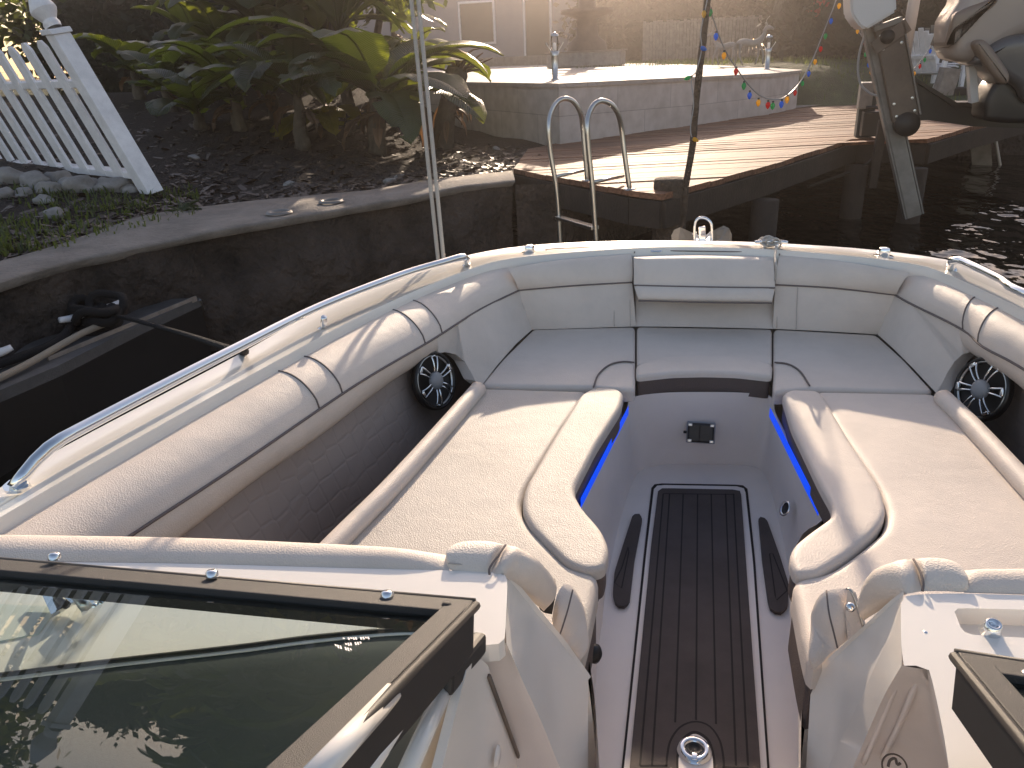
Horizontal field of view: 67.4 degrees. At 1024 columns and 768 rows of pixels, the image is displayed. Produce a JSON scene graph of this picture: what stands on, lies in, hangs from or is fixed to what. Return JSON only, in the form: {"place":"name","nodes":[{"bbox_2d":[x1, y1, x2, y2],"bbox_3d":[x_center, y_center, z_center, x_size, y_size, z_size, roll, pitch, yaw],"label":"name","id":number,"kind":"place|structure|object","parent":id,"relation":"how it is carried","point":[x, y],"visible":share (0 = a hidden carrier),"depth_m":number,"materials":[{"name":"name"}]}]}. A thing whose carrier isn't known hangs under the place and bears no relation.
{"place":"outdoors","nodes":[
{"label":"outdoors","id":0,"kind":"place"},
{"bbox_2d":[0,85,545,260],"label":"garden soil","id":1,"kind":"structure","parent":0,"point":[146,119],"depth_m":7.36,"materials":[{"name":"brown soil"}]},
{"bbox_2d":[0,186,14,198],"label":"stone","id":2,"kind":"object","parent":1,"relation":"on","point":[6,192],"visible":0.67,"depth_m":5.41,"materials":[{"name":"grey stone"}]},
{"bbox_2d":[0,167,23,184],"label":"stone","id":3,"kind":"object","parent":1,"relation":"on","point":[8,175],"visible":0.5,"depth_m":5.74,"materials":[{"name":"grey stone"}]},
{"bbox_2d":[14,187,34,197],"bbox_3d":[-3.506,-1.357,5.515,0.125,0.112,0.196,-3,23,0],"label":"stone","id":4,"kind":"object","parent":1,"relation":"on","point":[28,190],"visible":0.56,"depth_m":5.47,"materials":[{"name":"grey stone"}]},
{"bbox_2d":[19,170,50,188],"bbox_3d":[-3.556,-1.503,5.726,0.203,0.169,0.248,-17,27,-31],"label":"stone","id":5,"kind":"object","parent":1,"relation":"on","point":[31,178],"visible":0.55,"depth_m":5.66,"materials":[{"name":"grey stone"}]},
{"bbox_2d":[32,194,53,203],"bbox_3d":[-3.263,-1.278,5.358,0.152,0.095,0.108,-3,23,-1],"label":"stone","id":6,"kind":"object","parent":1,"relation":"on","point":[37,200],"visible":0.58,"depth_m":5.32,"materials":[{"name":"grey stone"}]},
{"bbox_2d":[34,181,62,193],"bbox_3d":[-3.369,-1.411,5.581,0.217,0.126,0.147,-6,23,-7],"label":"stone","id":7,"kind":"object","parent":1,"relation":"on","point":[53,186],"visible":0.69,"depth_m":5.54,"materials":[{"name":"grey stone"}]},
{"bbox_2d":[43,207,64,218],"bbox_3d":[-2.981,-1.095,4.999,0.115,0.110,0.143,2,24,10],"label":"stone","id":8,"kind":"object","parent":1,"relation":"on","point":[52,211],"visible":0.65,"depth_m":4.96,"materials":[{"name":"grey stone"}]},
{"bbox_2d":[44,170,71,181],"bbox_3d":[-3.454,-1.564,5.848,0.160,0.114,0.210,6,25,19],"label":"stone","id":9,"kind":"object","parent":1,"relation":"on","point":[55,176],"visible":0.56,"depth_m":5.78,"materials":[{"name":"grey stone"}]},
{"bbox_2d":[58,175,96,192],"bbox_3d":[-3.227,-1.446,5.671,0.317,0.178,0.244,5,24,16],"label":"stone","id":10,"kind":"object","parent":1,"relation":"on","point":[79,182],"visible":0.53,"depth_m":5.59,"materials":[{"name":"grey stone"}]},
{"bbox_2d":[0,0,162,193],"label":"picket fence","id":11,"kind":"object","parent":1,"relation":"on","point":[86,83],"visible":0.95,"depth_m":5.72,"materials":[{"name":"white paint"}]},
{"bbox_2d":[0,180,200,256],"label":"grass","id":12,"kind":"structure","parent":1,"relation":"on","point":[4,237],"depth_m":4.90,"materials":[{"name":"green plant"}]},
{"bbox_2d":[93,176,131,192],"bbox_3d":[-2.979,-1.477,5.745,0.261,0.154,0.189,-10,24,-16],"label":"stone","id":13,"kind":"object","parent":1,"relation":"on","point":[116,184],"visible":0.74,"depth_m":5.70,"materials":[{"name":"grey stone"}]},
{"bbox_2d":[120,184,137,193],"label":"stone","id":14,"kind":"object","parent":1,"relation":"on","point":[130,188],"visible":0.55,"depth_m":5.72,"materials":[{"name":"grey stone"}]},
{"bbox_2d":[72,33,188,99],"bbox_3d":[-5.008,-4.219,10.251,1.477,0.884,1.415,3,24,13],"label":"leafy plant","id":15,"kind":"object","parent":1,"relation":"on","point":[103,43],"visible":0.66,"depth_m":9.96,"materials":[{"name":"green plant"}]},
{"bbox_2d":[115,50,201,111],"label":"leafy plant","id":16,"kind":"object","parent":1,"relation":"on","point":[173,61],"visible":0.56,"depth_m":9.24,"materials":[{"name":"green plant"}]},
{"bbox_2d":[164,200,201,211],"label":"grass tuft","id":17,"kind":"object","parent":1,"relation":"on","point":[186,206],"visible":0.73,"depth_m":5.09,"materials":[{"name":"green plant"}]},
{"bbox_2d":[136,68,247,130],"bbox_3d":[-3.277,-2.974,8.072,1.084,0.668,1.293,-13,25,-22],"label":"leafy plant","id":18,"kind":"object","parent":1,"relation":"on","point":[180,87],"visible":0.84,"depth_m":7.91,"materials":[{"name":"green plant"}]},
{"bbox_2d":[188,154,199,158],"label":"stone","id":19,"kind":"object","parent":1,"relation":"on","point":[192,156],"visible":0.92,"depth_m":6.86,"materials":[{"name":"grey stone"}]},
{"bbox_2d":[130,0,260,61],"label":"leafy plant","id":20,"kind":"object","parent":1,"relation":"on","point":[177,13],"visible":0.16,"depth_m":11.70,"materials":[{"name":"green plant"}]},
{"bbox_2d":[167,0,277,87],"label":"leafy plant","id":21,"kind":"object","parent":1,"relation":"on","point":[206,18],"visible":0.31,"depth_m":10.42,"materials":[{"name":"green plant"}]},
{"bbox_2d":[165,24,282,104],"bbox_3d":[-3.407,-3.942,9.539,1.788,0.964,1.490,3,24,13],"label":"banana plant","id":22,"kind":"object","parent":1,"relation":"on","point":[242,33],"visible":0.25,"depth_m":9.50,"materials":[{"name":"green plant"}]},
{"bbox_2d":[148,40,325,131],"bbox_3d":[-2.873,-3.075,8.005,1.550,0.934,2.350,-13,25,-24],"label":"banana plant","id":23,"kind":"object","parent":1,"relation":"on","point":[209,62],"visible":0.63,"depth_m":7.71,"materials":[{"name":"green plant"}]},
{"bbox_2d":[196,41,320,119],"bbox_3d":[-2.804,-3.397,8.680,1.604,0.877,1.774,3,24,13],"label":"banana plant","id":24,"kind":"object","parent":1,"relation":"on","point":[272,103],"visible":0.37,"depth_m":8.51,"materials":[{"name":"green plant"}]},
{"bbox_2d":[150,0,404,94],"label":"banana plant","id":25,"kind":"object","parent":1,"relation":"on","point":[248,8],"visible":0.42,"depth_m":10.17,"materials":[{"name":"green plant"}]},
{"bbox_2d":[190,27,382,150],"bbox_3d":[-2.167,-2.889,7.541,1.950,1.171,1.890,3,24,13],"label":"banana plant","id":26,"kind":"object","parent":1,"relation":"on","point":[249,70],"visible":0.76,"depth_m":7.33,"materials":[{"name":"green plant"}]},
{"bbox_2d":[283,180,293,185],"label":"stone","id":27,"kind":"object","parent":1,"relation":"on","point":[289,182],"visible":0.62,"depth_m":6.19,"materials":[{"name":"grey stone"}]},
{"bbox_2d":[270,104,360,139],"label":"leafy plant","id":28,"kind":"object","parent":1,"relation":"on","point":[328,118],"visible":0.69,"depth_m":7.77,"materials":[{"name":"green plant"}]},
{"bbox_2d":[221,0,412,44],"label":"banana plant","id":29,"kind":"object","parent":1,"relation":"on","point":[317,20],"visible":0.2,"depth_m":11.50,"materials":[{"name":"green plant"}]},
{"bbox_2d":[201,15,503,154],"bbox_3d":[-1.354,-3.022,7.824,2.607,1.349,3.143,3,24,13],"label":"banana plant","id":30,"kind":"object","parent":1,"relation":"on","point":[357,53],"visible":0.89,"depth_m":7.19,"materials":[{"name":"green plant"}]},
{"bbox_2d":[303,0,406,120],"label":"banana plant","id":31,"kind":"object","parent":1,"relation":"on","point":[340,12],"visible":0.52,"depth_m":8.96,"materials":[{"name":"green plant"}]},
{"bbox_2d":[383,178,395,182],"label":"stone","id":32,"kind":"object","parent":1,"relation":"on","point":[386,180],"visible":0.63,"depth_m":6.00,"materials":[{"name":"grey stone"}]},
{"bbox_2d":[346,72,442,128],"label":"banana plant","id":33,"kind":"object","parent":1,"relation":"on","point":[351,86],"visible":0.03,"depth_m":8.99,"materials":[{"name":"green plant"}]},
{"bbox_2d":[383,27,445,92],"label":"banana plant","id":34,"kind":"object","parent":1,"relation":"on","point":[392,42],"visible":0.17,"depth_m":10.53,"materials":[{"name":"green plant"}]},
{"bbox_2d":[431,48,492,149],"bbox_3d":[-0.546,-3.015,8.233,0.706,1.067,0.614,3,24,13],"label":"banana plant","id":35,"kind":"object","parent":1,"relation":"on","point":[445,114],"visible":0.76,"depth_m":8.19,"materials":[{"name":"plant"}]},
{"bbox_2d":[409,0,439,259],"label":"hanging rope","id":36,"kind":"object","parent":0,"point":[416,51],"visible":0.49,"depth_m":3.05,"materials":[{"name":"grey"}]},
{"bbox_2d":[416,0,444,257],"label":"hanging rope","id":37,"kind":"object","parent":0,"point":[424,62],"visible":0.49,"depth_m":3.04,"materials":[{"name":"grey"}]},
{"bbox_2d":[0,46,966,106],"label":"ground","id":38,"kind":"structure","parent":0,"point":[827,82],"depth_m":11.74,"materials":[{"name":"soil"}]},
{"bbox_2d":[0,28,7,50],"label":"hedge plant","id":39,"kind":"object","parent":38,"relation":"on","point":[3,32],"visible":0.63,"depth_m":13.86,"materials":[{"name":"green plant"}]},
{"bbox_2d":[0,0,41,73],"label":"tree","id":40,"kind":"object","parent":38,"relation":"on","point":[17,14],"visible":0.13,"depth_m":16.69,"materials":[{"name":"green plant"}]},
{"bbox_2d":[0,0,66,65],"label":"tree","id":41,"kind":"object","parent":38,"relation":"on","point":[12,8],"visible":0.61,"depth_m":13.02,"materials":[{"name":"green plant"}]},
{"bbox_2d":[8,0,167,95],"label":"hedge plant","id":42,"kind":"object","parent":38,"relation":"on","point":[112,19],"visible":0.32,"depth_m":13.55,"materials":[{"name":"green plant"}]},
{"bbox_2d":[114,40,153,70],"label":"leafy plant","id":43,"kind":"object","parent":38,"relation":"on","point":[118,61],"visible":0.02,"depth_m":13.21,"materials":[{"name":"green plant"}]},
{"bbox_2d":[126,0,367,84],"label":"hedge plant","id":44,"kind":"object","parent":38,"relation":"on","point":[167,23],"visible":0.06,"depth_m":13.11,"materials":[{"name":"green plant"}]},
{"bbox_2d":[303,0,447,33],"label":"tree","id":45,"kind":"object","parent":38,"relation":"on","point":[402,16],"visible":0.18,"depth_m":12.07,"materials":[{"name":"green plant"}]},
{"bbox_2d":[357,0,576,67],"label":"house","id":46,"kind":"structure","parent":38,"relation":"on","point":[508,28],"depth_m":28.90,"materials":[{"name":"grey paint"}]},
{"bbox_2d":[458,0,495,43],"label":"window","id":47,"kind":"structure","parent":46,"relation":"in","point":[476,18],"depth_m":28.96,"materials":[{"name":"beige glass"}]},
{"bbox_2d":[523,0,551,55],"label":"window","id":48,"kind":"structure","parent":46,"relation":"in","point":[537,14],"depth_m":28.57,"materials":[{"name":"beige glass"}]},
{"bbox_2d":[0,131,1023,357],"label":"seawall","id":49,"kind":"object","parent":38,"relation":"on","point":[242,270],"visible":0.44,"depth_m":4.78,"materials":[{"name":"concrete"}]},
{"bbox_2d":[266,209,292,214],"bbox_3d":[-1.461,-1.080,4.817,0.170,0.012,0.170,3,24,13],"label":"metal ring","id":50,"kind":"object","parent":49,"relation":"on","point":[287,211],"visible":1,"depth_m":4.79,"materials":[{"name":"metal"}]},
{"bbox_2d":[318,198,343,203],"bbox_3d":[-1.208,-1.224,5.127,0.170,0.012,0.170,3,24,13],"label":"metal ring","id":51,"kind":"object","parent":49,"relation":"on","point":[327,201],"visible":1,"depth_m":5.09,"materials":[{"name":"metal"}]},
{"bbox_2d":[477,55,546,65],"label":"garden wall","id":52,"kind":"structure","parent":38,"relation":"on","point":[520,60],"depth_m":25.69,"materials":[{"name":"concrete"}]},
{"bbox_2d":[421,63,801,144],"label":"stone terrace","id":53,"kind":"structure","parent":38,"relation":"on","point":[518,101],"depth_m":8.91,"materials":[{"name":"stone"}]},
{"bbox_2d":[372,1,446,48],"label":"banana plant","id":54,"kind":"object","parent":53,"relation":"on","point":[408,13],"visible":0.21,"depth_m":15.53,"materials":[{"name":"green plant"}]},
{"bbox_2d":[546,32,562,79],"bbox_3d":[0.485,-3.716,8.703,0.183,0.504,0.108,18,30,39],"label":"garden lantern","id":55,"kind":"object","parent":53,"relation":"on","point":[554,57],"visible":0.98,"depth_m":8.69,"materials":[{"name":"silver metal"}]},
{"bbox_2d":[544,0,627,67],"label":"stone fountain","id":56,"kind":"object","parent":53,"relation":"on","point":[587,45],"visible":0.9,"depth_m":16.75,"materials":[{"name":"stone"}]},
{"bbox_2d":[707,25,737,64],"bbox_3d":[3.764,-6.076,13.758,0.560,0.677,0.116,3,24,13],"label":"deer ornament","id":57,"kind":"object","parent":53,"relation":"on","point":[728,45],"visible":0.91,"depth_m":13.73,"materials":[{"name":"metal"}]},
{"bbox_2d":[734,16,773,64],"bbox_3d":[4.294,-6.087,13.622,0.654,0.791,0.136,3,24,13],"label":"deer ornament","id":58,"kind":"object","parent":53,"relation":"on","point":[745,42],"visible":1,"depth_m":13.61,"materials":[{"name":"metal"}]},
{"bbox_2d":[762,34,775,69],"bbox_3d":[3.746,-4.853,11.228,0.173,0.476,0.102,18,30,39],"label":"faucet","id":59,"kind":"object","parent":53,"relation":"on","point":[768,48],"visible":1,"depth_m":11.21,"materials":[{"name":"silver metal"}]},
{"bbox_2d":[553,0,775,60],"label":"hedge","id":60,"kind":"object","parent":38,"relation":"on","point":[620,26],"visible":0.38,"depth_m":25.14,"materials":[{"name":"green plant"}]},
{"bbox_2d":[642,15,761,62],"bbox_3d":[5.171,-9.483,21.134,3.222,1.077,0.123,8,25,22],"label":"board fence","id":61,"kind":"object","parent":38,"relation":"on","point":[650,49],"visible":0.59,"depth_m":21.17,"materials":[{"name":"grey wood"}]},
{"bbox_2d":[732,0,776,54],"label":"hedge","id":62,"kind":"object","parent":38,"relation":"on","point":[760,4],"visible":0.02,"depth_m":24.45,"materials":[{"name":"green plant"}]},
{"bbox_2d":[764,0,838,59],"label":"bush","id":63,"kind":"object","parent":38,"relation":"on","point":[786,21],"visible":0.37,"depth_m":16.02,"materials":[{"name":"green plant"}]},
{"bbox_2d":[756,0,946,51],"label":"bush","id":64,"kind":"object","parent":38,"relation":"on","point":[929,11],"visible":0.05,"depth_m":15.91,"materials":[{"name":"green plant"}]},
{"bbox_2d":[800,0,907,59],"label":"flowering bush","id":65,"kind":"object","parent":38,"relation":"on","point":[843,38],"visible":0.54,"depth_m":14.95,"materials":[{"name":"green plant"}]},
{"bbox_2d":[911,28,964,86],"bbox_3d":[6.597,-5.075,11.973,0.831,0.890,0.696,-12,25,-20],"label":"garden chair","id":66,"kind":"object","parent":38,"relation":"on","point":[931,64],"visible":0.62,"depth_m":11.86,"materials":[{"name":"white paint"}]},
{"bbox_2d":[918,25,960,75],"bbox_3d":[7.170,-5.571,12.778,0.648,0.830,0.774,19,31,40],"label":"garden chair","id":67,"kind":"object","parent":38,"relation":"on","point":[932,32],"visible":0.09,"depth_m":12.54,"materials":[{"name":"metal"}]},
{"bbox_2d":[933,67,966,95],"bbox_3d":[6.775,-4.539,11.559,0.729,0.447,0.400,3,24,13],"label":"crate","id":68,"kind":"object","parent":38,"relation":"on","point":[946,81],"visible":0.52,"depth_m":11.45,"materials":[{"name":"grey wood"}]},
{"bbox_2d":[0,155,1023,759],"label":"water","id":69,"kind":"structure","parent":0,"point":[974,213],"depth_m":7.25,"materials":[{"name":"black liquid"}]},
{"bbox_2d":[0,296,211,476],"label":"floating dock","id":70,"kind":"object","parent":69,"relation":"on","point":[64,388],"visible":0.65,"depth_m":3.70,"materials":[{"name":"black paint"}]},
{"bbox_2d":[0,345,13,368],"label":"dock cleat","id":71,"kind":"object","parent":70,"relation":"on","point":[5,350],"visible":0.97,"depth_m":3.46,"materials":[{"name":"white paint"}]},
{"bbox_2d":[0,323,75,367],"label":"dock line","id":72,"kind":"object","parent":70,"relation":"on","point":[67,330],"visible":0.84,"depth_m":3.54,"materials":[{"name":"black fabric"}]},
{"bbox_2d":[0,325,103,381],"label":"dock line","id":73,"kind":"object","parent":70,"relation":"on","point":[32,361],"visible":0.9,"depth_m":3.51,"materials":[{"name":"beige fabric"}]},
{"bbox_2d":[58,300,118,322],"bbox_3d":[-2.131,-0.334,3.918,0.044,0.115,0.348,11,27,29],"label":"dock cleat","id":74,"kind":"object","parent":70,"relation":"on","point":[64,319],"visible":0.15,"depth_m":3.79,"materials":[{"name":"white paint"}]},
{"bbox_2d":[65,290,127,335],"bbox_3d":[-2.121,-0.351,3.884,0.359,0.222,0.273,3,24,13],"label":"dock line","id":75,"kind":"object","parent":70,"relation":"on","point":[90,309],"visible":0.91,"depth_m":3.84,"materials":[{"name":"black fabric"}]},
{"bbox_2d":[0,239,1023,767],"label":"bowrider boat","id":76,"kind":"object","parent":69,"relation":"on","point":[358,527],"visible":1,"depth_m":1.76,"materials":[{"name":"beige leather"}]},
{"bbox_2d":[111,314,248,355],"bbox_3d":[-1.326,-0.243,3.001,0.164,0.441,2.220,-19,28,-33],"label":"dock line","id":77,"kind":"object","parent":76,"relation":"attached to","point":[217,344],"visible":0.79,"depth_m":3.20,"materials":[{"name":"black fabric"}]},
{"bbox_2d":[671,216,731,240],"bbox_3d":[0.807,-0.609,3.273,0.262,0.180,0.320,3,24,13],"label":"bow anchor","id":78,"kind":"object","parent":76,"relation":"attached to","point":[722,233],"visible":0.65,"depth_m":3.37,"materials":[{"name":"silver metal"}]},
{"bbox_2d":[758,235,781,280],"bbox_3d":[0.969,-0.471,2.872,0.095,0.114,0.290,3,24,13],"label":"knotted cord","id":79,"kind":"object","parent":76,"relation":"attached to","point":[772,243],"visible":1,"depth_m":2.94,"materials":[{"name":"grey fabric"}]},
{"bbox_2d":[512,104,1023,241],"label":"wooden dock","id":80,"kind":"object","parent":69,"relation":"in","point":[730,150],"visible":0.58,"depth_m":6.63,"materials":[{"name":"brown wood"}]},
{"bbox_2d":[546,96,634,242],"bbox_3d":[0.535,-1.407,5.277,0.496,1.071,0.678,-16,26,-28],"label":"dock ladder","id":81,"kind":"object","parent":80,"relation":"attached to","point":[587,170],"visible":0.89,"depth_m":5.13,"materials":[{"name":"silver metal"}]},
{"bbox_2d":[680,0,710,228],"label":"wooden pole","id":82,"kind":"object","parent":80,"relation":"attached to","point":[694,128],"visible":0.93,"depth_m":4.79,"materials":[{"name":"brown wood"}]},
{"bbox_2d":[684,0,840,141],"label":"string lights","id":83,"kind":"object","parent":82,"relation":"hanging from","point":[749,94],"visible":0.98,"depth_m":5.18,"materials":[{"name":"multicoloured translucent plastic bulbs"},{"name":"grey plastic wire"}]},
{"bbox_2d":[807,81,880,187],"bbox_3d":[3.147,-2.280,7.027,0.887,0.871,0.388,-21,29,-37],"label":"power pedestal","id":84,"kind":"object","parent":80,"relation":"on","point":[867,118],"visible":0.63,"depth_m":7.08,"materials":[{"name":"grey plastic"}]},
{"bbox_2d":[867,120,884,188],"bbox_3d":[3.285,-2.062,6.903,0.084,0.591,0.070,3,24,13],"label":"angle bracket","id":85,"kind":"object","parent":80,"relation":"attached to","point":[876,159],"visible":0.76,"depth_m":6.89,"materials":[{"name":"grey metal"}]},
{"bbox_2d":[843,0,1023,219],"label":"lift","id":86,"kind":"object","parent":69,"relation":"in","point":[908,101],"visible":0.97,"depth_m":5.96,"materials":[{"name":"metal"}]},
{"bbox_2d":[856,30,869,72],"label":"string lights","id":87,"kind":"object","parent":86,"relation":"hanging from","point":[857,31],"visible":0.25,"depth_m":6.49,"materials":[{"name":"multicoloured"}]},
{"bbox_2d":[913,45,931,75],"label":"string lights","id":88,"kind":"object","parent":86,"relation":"hanging from","point":[924,57],"visible":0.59,"depth_m":8.06,"materials":[{"name":"multicoloured plastic"}]},
{"bbox_2d":[930,0,1023,122],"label":"jet ski","id":89,"kind":"object","parent":86,"relation":"attached to","point":[983,40],"visible":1,"depth_m":5.21,"materials":[{"name":"beige plastic"}]},
{"bbox_2d":[577,55,866,68],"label":"grass","id":90,"kind":"structure","parent":0,"point":[677,61],"depth_m":16.30,"materials":[{"name":"green plant"}]},
{"bbox_2d":[796,105,814,107],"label":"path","id":91,"kind":"structure","parent":0,"point":[797,106],"depth_m":11.07,"materials":[{"name":"grey concrete"}]}
]}

